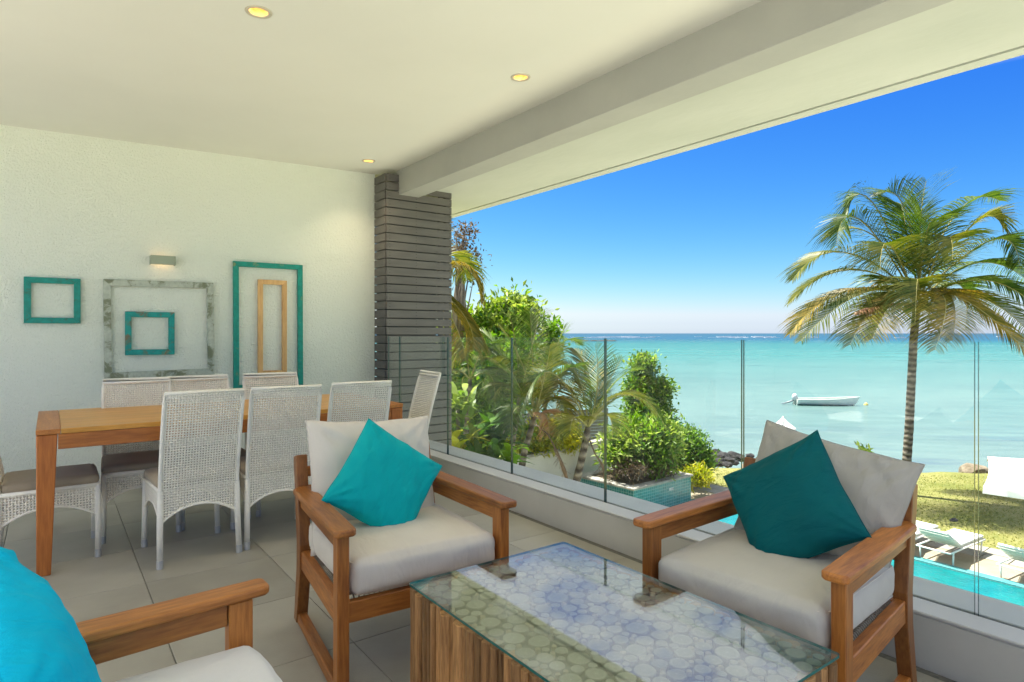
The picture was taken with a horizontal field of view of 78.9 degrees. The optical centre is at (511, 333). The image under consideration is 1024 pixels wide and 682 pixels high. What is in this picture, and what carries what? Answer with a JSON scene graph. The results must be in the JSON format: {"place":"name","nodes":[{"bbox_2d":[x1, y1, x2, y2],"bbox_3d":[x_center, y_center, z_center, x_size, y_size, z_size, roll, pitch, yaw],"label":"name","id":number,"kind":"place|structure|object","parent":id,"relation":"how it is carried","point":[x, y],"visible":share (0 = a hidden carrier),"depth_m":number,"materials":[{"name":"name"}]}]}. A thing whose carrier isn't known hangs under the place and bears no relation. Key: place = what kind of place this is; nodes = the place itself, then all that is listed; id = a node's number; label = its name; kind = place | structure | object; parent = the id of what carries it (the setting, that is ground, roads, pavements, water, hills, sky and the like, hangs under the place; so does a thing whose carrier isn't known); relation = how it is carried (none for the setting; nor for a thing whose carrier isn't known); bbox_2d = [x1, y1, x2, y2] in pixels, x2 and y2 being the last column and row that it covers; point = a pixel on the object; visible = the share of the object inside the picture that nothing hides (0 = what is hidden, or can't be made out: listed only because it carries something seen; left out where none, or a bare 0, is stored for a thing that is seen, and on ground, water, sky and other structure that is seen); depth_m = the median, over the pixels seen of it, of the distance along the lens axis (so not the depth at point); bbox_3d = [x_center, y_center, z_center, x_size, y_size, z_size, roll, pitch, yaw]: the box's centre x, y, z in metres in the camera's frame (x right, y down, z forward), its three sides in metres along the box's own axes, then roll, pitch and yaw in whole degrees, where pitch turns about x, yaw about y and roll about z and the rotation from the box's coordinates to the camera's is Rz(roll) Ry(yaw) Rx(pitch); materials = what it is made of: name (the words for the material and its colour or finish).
{"place":"outdoors","nodes":[
{"label":"outdoors","id":0,"kind":"place"},
{"bbox_2d":[451,380,483,438],"bbox_3d":[-0.915,2.768,10.212,0.952,4.005,1.118,0,0,-37],"label":"broadleaf plant","id":1,"kind":"object","parent":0,"point":[457,406],"visible":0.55,"depth_m":10.16,"materials":[{"name":"green plant"}]},
{"bbox_2d":[450,414,488,449],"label":"broadleaf plant","id":2,"kind":"object","parent":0,"point":[472,434],"visible":0.23,"depth_m":9.74,"materials":[{"name":"plant"}]},
{"bbox_2d":[2,477,943,681],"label":"floor","id":3,"kind":"structure","parent":0,"point":[121,573],"depth_m":3.30,"materials":[{"name":"tile"}]},
{"bbox_2d":[0,456,101,556],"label":"wicker chair","id":4,"kind":"object","parent":3,"relation":"on","point":[19,487],"visible":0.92,"depth_m":3.48,"materials":[{"name":"white wicker"}]},
{"bbox_2d":[100,377,181,543],"bbox_3d":[-2.459,0.790,4.105,0.443,0.961,0.598,0,0,-34],"label":"wicker chair","id":5,"kind":"object","parent":3,"relation":"on","point":[118,465],"visible":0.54,"depth_m":4.14,"materials":[{"name":"white wicker"}]},
{"bbox_2d":[76,578,282,681],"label":"armchair","id":6,"kind":"object","parent":3,"relation":"on","point":[229,608],"visible":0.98,"depth_m":1.49,"materials":[{"name":"brown wood"}]},
{"bbox_2d":[0,547,101,681],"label":"throw pillow","id":7,"kind":"object","parent":6,"relation":"on","point":[42,639],"visible":1,"depth_m":1.13,"materials":[{"name":"teal fabric"}]},
{"bbox_2d":[141,388,244,569],"bbox_3d":[-1.854,0.790,3.616,0.443,0.961,0.598,0,0,-40],"label":"wicker chair","id":8,"kind":"object","parent":3,"relation":"on","point":[214,478],"visible":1,"depth_m":3.46,"materials":[{"name":"white wicker"}]},
{"bbox_2d":[167,374,250,530],"bbox_3d":[-2.142,0.790,4.366,0.443,0.961,0.598,0,0,-38],"label":"wicker chair","id":9,"kind":"object","parent":3,"relation":"on","point":[206,385],"visible":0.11,"depth_m":4.54,"materials":[{"name":"white wicker"}]},
{"bbox_2d":[36,393,402,576],"bbox_3d":[-1.924,0.887,4.250,2.100,0.765,1.002,0,0,-37],"label":"dining table","id":10,"kind":"object","parent":3,"relation":"on","point":[85,427],"visible":0.51,"depth_m":3.44,"materials":[{"name":"brown wood"}]},
{"bbox_2d":[242,372,306,516],"bbox_3d":[-1.745,0.790,4.660,0.443,0.961,0.598,0,0,-34],"label":"wicker chair","id":11,"kind":"object","parent":3,"relation":"on","point":[278,377],"visible":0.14,"depth_m":4.84,"materials":[{"name":"white wicker"}]},
{"bbox_2d":[230,384,321,549],"bbox_3d":[-1.486,0.790,3.915,0.443,0.961,0.598,0,0,-34],"label":"wicker chair","id":12,"kind":"object","parent":3,"relation":"on","point":[255,466],"visible":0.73,"depth_m":3.71,"materials":[{"name":"white wicker"}]},
{"bbox_2d":[305,380,391,457],"bbox_3d":[-1.128,0.790,4.242,0.443,0.961,0.598,0,0,-36],"label":"wicker chair","id":13,"kind":"object","parent":3,"relation":"on","point":[372,386],"visible":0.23,"depth_m":4.02,"materials":[{"name":"white wicker"}]},
{"bbox_2d":[293,444,516,681],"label":"armchair","id":14,"kind":"object","parent":3,"relation":"on","point":[356,557],"visible":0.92,"depth_m":2.38,"materials":[{"name":"brown wood"}]},
{"bbox_2d":[305,415,433,556],"bbox_3d":[-0.619,0.658,2.787,0.585,0.565,0.211,2,-19,-32],"label":"back cushion","id":15,"kind":"object","parent":14,"relation":"on","point":[331,445],"visible":0.35,"depth_m":2.70,"materials":[{"name":"beige fabric"}]},
{"bbox_2d":[321,418,441,526],"bbox_3d":[-0.528,0.624,2.613,0.400,0.399,0.160,36,-38,-16],"label":"throw pillow","id":16,"kind":"object","parent":14,"relation":"on","point":[384,478],"visible":0.89,"depth_m":2.55,"materials":[{"name":"teal fabric"}]},
{"bbox_2d":[408,370,440,427],"bbox_3d":[-0.914,0.790,4.956,0.598,0.961,0.443,0,0,-31],"label":"wicker chair","id":17,"kind":"object","parent":3,"relation":"on","point":[436,376],"visible":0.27,"depth_m":5.09,"materials":[{"name":"white wicker"}]},
{"bbox_2d":[409,542,838,681],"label":"coffee table","id":18,"kind":"object","parent":3,"relation":"on","point":[564,614],"visible":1,"depth_m":1.78,"materials":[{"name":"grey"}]},
{"bbox_2d":[633,457,917,681],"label":"armchair","id":19,"kind":"object","parent":3,"relation":"on","point":[832,602],"visible":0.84,"depth_m":2.04,"materials":[{"name":"brown wood"}]},
{"bbox_2d":[723,430,871,558],"bbox_3d":[1.010,0.621,2.267,0.163,0.414,0.413,28,-52,-35],"label":"throw pillow","id":20,"kind":"object","parent":19,"relation":"on","point":[793,500],"visible":0.88,"depth_m":2.20,"materials":[{"name":"teal fabric"}]},
{"bbox_2d":[734,420,924,614],"bbox_3d":[1.162,0.664,2.367,0.241,0.544,0.590,23,-6,-39],"label":"back cushion","id":21,"kind":"object","parent":19,"relation":"on","point":[879,489],"visible":0.39,"depth_m":2.19,"materials":[{"name":"grey fabric"}]},
{"bbox_2d":[461,436,509,459],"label":"broadleaf plant","id":22,"kind":"object","parent":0,"point":[493,448],"visible":0.28,"depth_m":9.54,"materials":[{"name":"green plant"}]},
{"bbox_2d":[459,408,532,460],"bbox_3d":[-0.310,3.011,10.627,1.411,3.521,1.510,0,0,6],"label":"broadleaf plant","id":23,"kind":"object","parent":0,"point":[487,427],"visible":0.42,"depth_m":10.50,"materials":[{"name":"green plant"}]},
{"bbox_2d":[478,432,531,463],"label":"broadleaf plant","id":24,"kind":"object","parent":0,"point":[506,452],"visible":0.25,"depth_m":9.63,"materials":[{"name":"green plant"}]},
{"bbox_2d":[375,333,1023,472],"bbox_3d":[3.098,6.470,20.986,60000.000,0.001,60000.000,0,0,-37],"label":"sea","id":25,"kind":"structure","parent":0,"point":[704,369],"depth_m":72.84,"materials":[{"name":"liquid"}]},
{"bbox_2d":[585,336,1006,337],"bbox_3d":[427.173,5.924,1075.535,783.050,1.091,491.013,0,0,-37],"label":"reef surf","id":26,"kind":"structure","parent":25,"relation":"on","point":[717,337],"depth_m":927.50,"materials":[{"name":"white liquid"}]},
{"bbox_2d":[782,393,859,405],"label":"fishing boat","id":27,"kind":"object","parent":25,"relation":"on","point":[834,401],"visible":0.96,"depth_m":55.51,"materials":[{"name":"paint"}]},
{"bbox_2d":[375,55,1023,332],"label":"sky","id":28,"kind":"structure","parent":0,"point":[701,239],"materials":[{"name":"blue"}]},
{"bbox_2d":[499,437,1023,549],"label":"lawn","id":29,"kind":"structure","parent":0,"point":[966,501],"depth_m":17.03,"materials":[{"name":"green plant"}]},
{"bbox_2d":[375,218,493,371],"bbox_3d":[-1.175,1.380,10.229,1.956,6.985,1.910,0,0,25],"label":"golden palm","id":30,"kind":"object","parent":29,"relation":"on","point":[474,338],"visible":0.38,"depth_m":10.12,"materials":[{"name":"green plant"}]},
{"bbox_2d":[450,218,492,355],"bbox_3d":[-1.516,0.754,17.000,2.002,8.262,1.280,0,0,11],"label":"twiggy tree","id":31,"kind":"object","parent":29,"relation":"on","point":[460,291],"visible":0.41,"depth_m":16.90,"materials":[{"name":"green plant"}]},
{"bbox_2d":[451,338,509,443],"bbox_3d":[-0.688,2.449,11.617,1.269,4.750,1.492,0,0,-37],"label":"feather palm","id":32,"kind":"object","parent":29,"relation":"on","point":[465,378],"visible":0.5,"depth_m":11.66,"materials":[{"name":"green plant"}]},
{"bbox_2d":[451,277,559,440],"bbox_3d":[-0.681,1.655,17.620,3.054,6.452,3.682,0,0,-37],"label":"broadleaf tree","id":33,"kind":"object","parent":29,"relation":"on","point":[487,318],"visible":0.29,"depth_m":17.05,"materials":[{"name":"green plant"}]},
{"bbox_2d":[451,323,569,436],"bbox_3d":[-0.487,2.290,15.586,4.326,5.185,3.496,0,0,-37],"label":"dense shrub","id":34,"kind":"object","parent":29,"relation":"on","point":[485,407],"visible":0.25,"depth_m":14.95,"materials":[{"name":"green plant"}]},
{"bbox_2d":[463,299,569,449],"bbox_3d":[-0.081,2.074,11.500,2.148,5.503,1.847,0,0,-37],"label":"feather palm","id":35,"kind":"object","parent":29,"relation":"on","point":[490,338],"visible":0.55,"depth_m":11.36,"materials":[{"name":"green plant"}]},
{"bbox_2d":[474,306,595,465],"bbox_3d":[0.531,2.163,11.025,2.304,5.324,2.375,0,0,-37],"label":"feather palm","id":36,"kind":"object","parent":29,"relation":"on","point":[549,381],"visible":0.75,"depth_m":10.83,"materials":[{"name":"green plant"}]},
{"bbox_2d":[536,424,568,478],"bbox_3d":[0.643,2.045,10.407,0.280,0.962,0.711,0,0,-58],"label":"dry frond","id":37,"kind":"object","parent":36,"relation":"hanging from","point":[563,468],"visible":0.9,"depth_m":10.29,"materials":[{"name":"brown plant"}]},
{"bbox_2d":[528,312,568,417],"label":"broadleaf tree","id":38,"kind":"object","parent":29,"relation":"on","point":[554,331],"visible":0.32,"depth_m":18.83,"materials":[{"name":"green plant"}]},
{"bbox_2d":[497,408,607,452],"bbox_3d":[0.639,3.970,24.452,7.600,1.800,0.100,0,0,-27],"label":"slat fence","id":39,"kind":"object","parent":29,"relation":"on","point":[596,429],"visible":0.12,"depth_m":25.77,"materials":[{"name":"grey wood"}]},
{"bbox_2d":[502,438,611,479],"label":"garden wall","id":40,"kind":"structure","parent":29,"relation":"on","point":[540,462],"depth_m":17.75,"materials":[{"name":"paint"}]},
{"bbox_2d":[506,415,592,457],"bbox_3d":[1.032,2.931,17.515,2.888,1.418,1.878,0,0,-37],"label":"hedge","id":41,"kind":"object","parent":40,"relation":"on","point":[543,444],"visible":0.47,"depth_m":17.07,"materials":[{"name":"green plant"}]},
{"bbox_2d":[516,341,670,481],"bbox_3d":[1.379,2.466,10.515,2.508,4.720,2.056,0,0,18],"label":"feather palm","id":42,"kind":"object","parent":29,"relation":"on","point":[594,414],"visible":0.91,"depth_m":10.45,"materials":[{"name":"green plant"}]},
{"bbox_2d":[589,438,612,487],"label":"dry frond stalk","id":43,"kind":"object","parent":42,"relation":"hanging from","point":[602,464],"visible":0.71,"depth_m":10.35,"materials":[{"name":"brown plant"}]},
{"bbox_2d":[580,466,692,506],"bbox_3d":[3.441,4.420,17.504,2.600,0.900,2.100,0,0,-40],"label":"mosaic planter","id":44,"kind":"object","parent":29,"relation":"on","point":[669,492],"visible":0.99,"depth_m":16.88,"materials":[{"name":"tile"}]},
{"bbox_2d":[590,403,693,481],"bbox_3d":[3.605,3.102,17.258,2.918,2.406,2.037,0,0,-10],"label":"planter shrub","id":45,"kind":"object","parent":44,"relation":"in","point":[651,438],"visible":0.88,"depth_m":16.85,"materials":[{"name":"green plant"}]},
{"bbox_2d":[607,452,681,484],"bbox_3d":[3.533,3.579,16.908,2.339,0.925,1.577,0,0,-37],"label":"planter shrub","id":46,"kind":"object","parent":44,"relation":"in","point":[631,469],"visible":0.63,"depth_m":16.48,"materials":[{"name":"green plant"}]},
{"bbox_2d":[616,349,680,424],"bbox_3d":[4.915,2.722,22.950,2.611,4.346,2.662,0,0,7],"label":"cone tree","id":47,"kind":"object","parent":29,"relation":"on","point":[660,389],"visible":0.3,"depth_m":22.69,"materials":[{"name":"green plant"}]},
{"bbox_2d":[670,416,722,483],"bbox_3d":[5.301,3.752,19.551,2.254,2.247,2.498,0,0,-37],"label":"round bush","id":48,"kind":"object","parent":29,"relation":"on","point":[698,450],"visible":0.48,"depth_m":18.94,"materials":[{"name":"green plant"}]},
{"bbox_2d":[715,458,724,466],"bbox_3d":[7.860,4.880,23.497,0.541,0.358,0.565,0,0,-37],"label":"rock","id":49,"kind":"object","parent":29,"relation":"on","point":[721,461],"visible":0.41,"depth_m":23.35,"materials":[{"name":"grey stone"}]},
{"bbox_2d":[722,461,732,467],"bbox_3d":[7.955,4.866,22.985,0.391,0.257,0.424,0,0,20],"label":"rock","id":50,"kind":"object","parent":29,"relation":"on","point":[726,464],"visible":0.99,"depth_m":22.90,"materials":[{"name":"grey stone"}]},
{"bbox_2d":[724,457,734,462],"bbox_3d":[8.382,4.918,23.991,0.432,0.285,0.514,0,0,24],"label":"rock","id":51,"kind":"object","parent":29,"relation":"on","point":[730,459],"visible":0.61,"depth_m":23.83,"materials":[{"name":"grey stone"}]},
{"bbox_2d":[727,451,738,459],"bbox_3d":[8.976,4.988,25.404,0.570,0.368,0.638,0,0,17],"label":"rock","id":52,"kind":"object","parent":29,"relation":"on","point":[733,454],"visible":0.57,"depth_m":25.20,"materials":[{"name":"grey stone"}]},
{"bbox_2d":[745,453,754,457],"bbox_3d":[10.097,5.215,26.399,0.374,0.252,0.394,0,0,24],"label":"rock","id":53,"kind":"object","parent":29,"relation":"on","point":[750,455],"visible":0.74,"depth_m":26.27,"materials":[{"name":"grey stone"}]},
{"bbox_2d":[776,416,795,429],"bbox_3d":[7.058,3.463,16.200,0.574,2.613,0.574,0,0,-37],"label":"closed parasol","id":54,"kind":"object","parent":29,"relation":"on","point":[783,421],"visible":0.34,"depth_m":16.11,"materials":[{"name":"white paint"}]},
{"bbox_2d":[854,441,873,452],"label":"sapling","id":55,"kind":"object","parent":29,"relation":"on","point":[862,447],"visible":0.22,"depth_m":17.52,"materials":[{"name":"green plant"}]},
{"bbox_2d":[778,168,1023,461],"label":"coconut palm","id":56,"kind":"object","parent":29,"relation":"on","point":[915,251],"visible":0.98,"depth_m":17.77,"materials":[{"name":"green plant"}]},
{"bbox_2d":[958,463,988,473],"bbox_3d":[16.218,4.835,21.920,1.063,0.492,0.826,0,0,-4],"label":"rock","id":57,"kind":"object","parent":29,"relation":"on","point":[966,468],"visible":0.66,"depth_m":21.66,"materials":[{"name":"beige stone"}]},
{"bbox_2d":[671,501,1023,605],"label":"pool","id":58,"kind":"structure","parent":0,"point":[1003,592],"depth_m":11.78,"materials":[{"name":"liquid"}]},
{"bbox_2d":[691,488,1023,583],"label":"pool deck","id":59,"kind":"structure","parent":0,"point":[986,566],"depth_m":12.85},
{"bbox_2d":[679,460,719,494],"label":"shrub","id":60,"kind":"object","parent":59,"relation":"on","point":[701,476],"visible":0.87,"depth_m":17.82,"materials":[{"name":"yellow plant"}]},
{"bbox_2d":[689,499,1023,588],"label":"pool edge","id":61,"kind":"object","parent":59,"relation":"attached to","point":[971,573],"visible":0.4,"depth_m":12.19,"materials":[{"name":"beige tile"}]},
{"bbox_2d":[915,520,940,543],"bbox_3d":[8.782,4.358,13.821,1.691,0.714,0.655,0,0,-34],"label":"sun lounger","id":62,"kind":"object","parent":59,"relation":"on","point":[926,525],"visible":0.2,"depth_m":13.97,"materials":[{"name":"white paint"}]},
{"bbox_2d":[916,526,985,565],"bbox_3d":[9.279,4.358,13.151,1.691,0.714,0.655,0,0,-33],"label":"sun lounger","id":63,"kind":"object","parent":59,"relation":"on","point":[956,538],"visible":0.97,"depth_m":12.94,"materials":[{"name":"white paint"}]},
{"bbox_2d":[996,543,1023,577],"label":"sun lounger","id":64,"kind":"object","parent":59,"relation":"on","point":[1014,553],"visible":1,"depth_m":11.83,"materials":[{"name":"white paint"}]},
{"bbox_2d":[692,483,1023,567],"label":"path","id":65,"kind":"structure","parent":0,"point":[993,554],"depth_m":13.53,"materials":[{"name":"concrete"}]},
{"bbox_2d":[982,456,1023,498],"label":"open parasol","id":66,"kind":"object","parent":65,"relation":"on","point":[1005,474],"visible":1,"depth_m":12.21,"materials":[{"name":"white fabric"}]},
{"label":"lower storey","id":67,"kind":"structure","parent":0,"visible":0},
{"bbox_2d":[0,125,374,479],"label":"back wall","id":68,"kind":"structure","parent":67,"relation":"on","point":[91,213],"depth_m":5.53,"materials":[{"name":"paint"}]},
{"bbox_2d":[24,277,80,323],"bbox_3d":[-3.731,-0.265,5.053,0.372,0.370,0.030,0,0,-37],"label":"picture frame","id":69,"kind":"object","parent":68,"relation":"attached to","point":[28,318],"visible":1,"depth_m":5.04,"materials":[{"name":"teal paint"}]},
{"bbox_2d":[125,311,174,354],"bbox_3d":[-3.178,0.002,5.463,0.377,0.377,0.030,0,0,-37],"label":"picture frame","id":70,"kind":"object","parent":68,"relation":"attached to","point":[170,316],"visible":1,"depth_m":5.46,"materials":[{"name":"teal paint"}]},
{"bbox_2d":[103,279,214,378],"bbox_3d":[-3.109,-0.038,5.515,0.855,0.847,0.030,-1,1,-37],"label":"picture frame","id":71,"kind":"object","parent":68,"relation":"attached to","point":[107,285],"visible":0.92,"depth_m":5.47,"materials":[{"name":"grey wood"}]},
{"bbox_2d":[149,255,175,265],"bbox_3d":[-3.089,-0.643,5.500,0.194,0.080,0.085,0,0,-37],"label":"wall lamp","id":72,"kind":"object","parent":68,"relation":"attached to","point":[162,260],"visible":1,"depth_m":5.47,"materials":[{"name":"silver metal"}]},
{"bbox_2d":[233,261,302,388],"bbox_3d":[-2.369,-0.071,6.064,0.652,1.223,0.030,0,0,-37],"label":"picture frame","id":73,"kind":"object","parent":68,"relation":"attached to","point":[238,264],"visible":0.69,"depth_m":6.01,"materials":[{"name":"teal paint"}]},
{"bbox_2d":[257,279,286,372],"bbox_3d":[-2.344,-0.056,6.083,0.272,0.928,0.030,0,0,-37],"label":"picture frame","id":74,"kind":"object","parent":68,"relation":"attached to","point":[260,282],"visible":0.79,"depth_m":6.03,"materials":[{"name":"yellow wood"}]},
{"bbox_2d":[431,449,1023,681],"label":"parapet","id":75,"kind":"structure","parent":67,"relation":"on","point":[952,652],"depth_m":3.28,"materials":[{"name":"paint"}]},
{"bbox_2d":[374,173,451,445],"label":"slatted column","id":76,"kind":"structure","parent":75,"relation":"on","point":[412,274],"depth_m":6.71,"materials":[{"name":"paint"}]},
{"bbox_2d":[388,336,978,615],"bbox_3d":[1.135,0.558,3.241,0.012,1.050,8.138,0,0,-37],"label":"glass balustrade","id":77,"kind":"object","parent":75,"relation":"on","point":[605,420],"visible":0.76,"depth_m":3.96,"materials":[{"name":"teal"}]},
{"bbox_2d":[429,440,1023,647],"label":"sill","id":78,"kind":"structure","parent":75,"relation":"on","point":[997,610],"depth_m":3.42,"materials":[{"name":"grey concrete"}]},
{"bbox_2d":[509,510,956,681],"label":"baseboard","id":79,"kind":"structure","parent":75,"relation":"attached to","point":[923,671],"depth_m":3.63,"materials":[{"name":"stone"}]},
{"bbox_3d":[8.083,4.844,24.668,0.902,0.523,0.869,0,0,-37],"label":"rock","id":80,"kind":"object","parent":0,"visible":0},
{"bbox_2d":[716,452,729,457],"bbox_3d":[8.270,4.824,24.299,0.612,0.357,0.607,0,0,-37],"label":"rock","id":81,"kind":"object","parent":80,"relation":"on","point":[722,454],"visible":0.58,"depth_m":24.14,"materials":[{"name":"grey stone"}]},
{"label":"roof slab","id":82,"kind":"structure","parent":0,"visible":0},
{"bbox_2d":[0,0,762,174],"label":"ceiling","id":83,"kind":"structure","parent":82,"relation":"attached to","point":[390,86],"depth_m":3.91,"materials":[{"name":"paint"}]},
{"bbox_2d":[245,5,271,18],"bbox_3d":[-1.315,-1.693,3.226,0.136,0.062,0.136,0,0,-37],"label":"downlight","id":84,"kind":"object","parent":83,"relation":"attached to","point":[258,11],"visible":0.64,"depth_m":3.25,"materials":[{"name":"beige"}]},
{"bbox_2d":[362,159,374,162],"bbox_3d":[-1.426,-1.740,6.183,0.136,0.062,0.136,0,0,-37],"label":"downlight","id":85,"kind":"object","parent":83,"relation":"attached to","point":[368,160],"visible":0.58,"depth_m":6.21,"materials":[{"name":"beige"}]},
{"bbox_2d":[511,73,530,81],"bbox_3d":[0.057,-1.739,4.163,0.136,0.062,0.136,0,0,-37],"label":"downlight","id":86,"kind":"object","parent":83,"relation":"attached to","point":[520,77],"visible":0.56,"depth_m":4.19,"materials":[{"name":"beige"}]},
{"bbox_2d":[375,0,953,196],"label":"beam","id":87,"kind":"structure","parent":82,"relation":"attached to","point":[763,35],"depth_m":3.75,"materials":[{"name":"paint"}]},
{"bbox_2d":[375,0,1023,217],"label":"soffit","id":88,"kind":"structure","parent":82,"relation":"attached to","point":[954,37],"depth_m":4.09,"materials":[{"name":"paint"}]}
]}

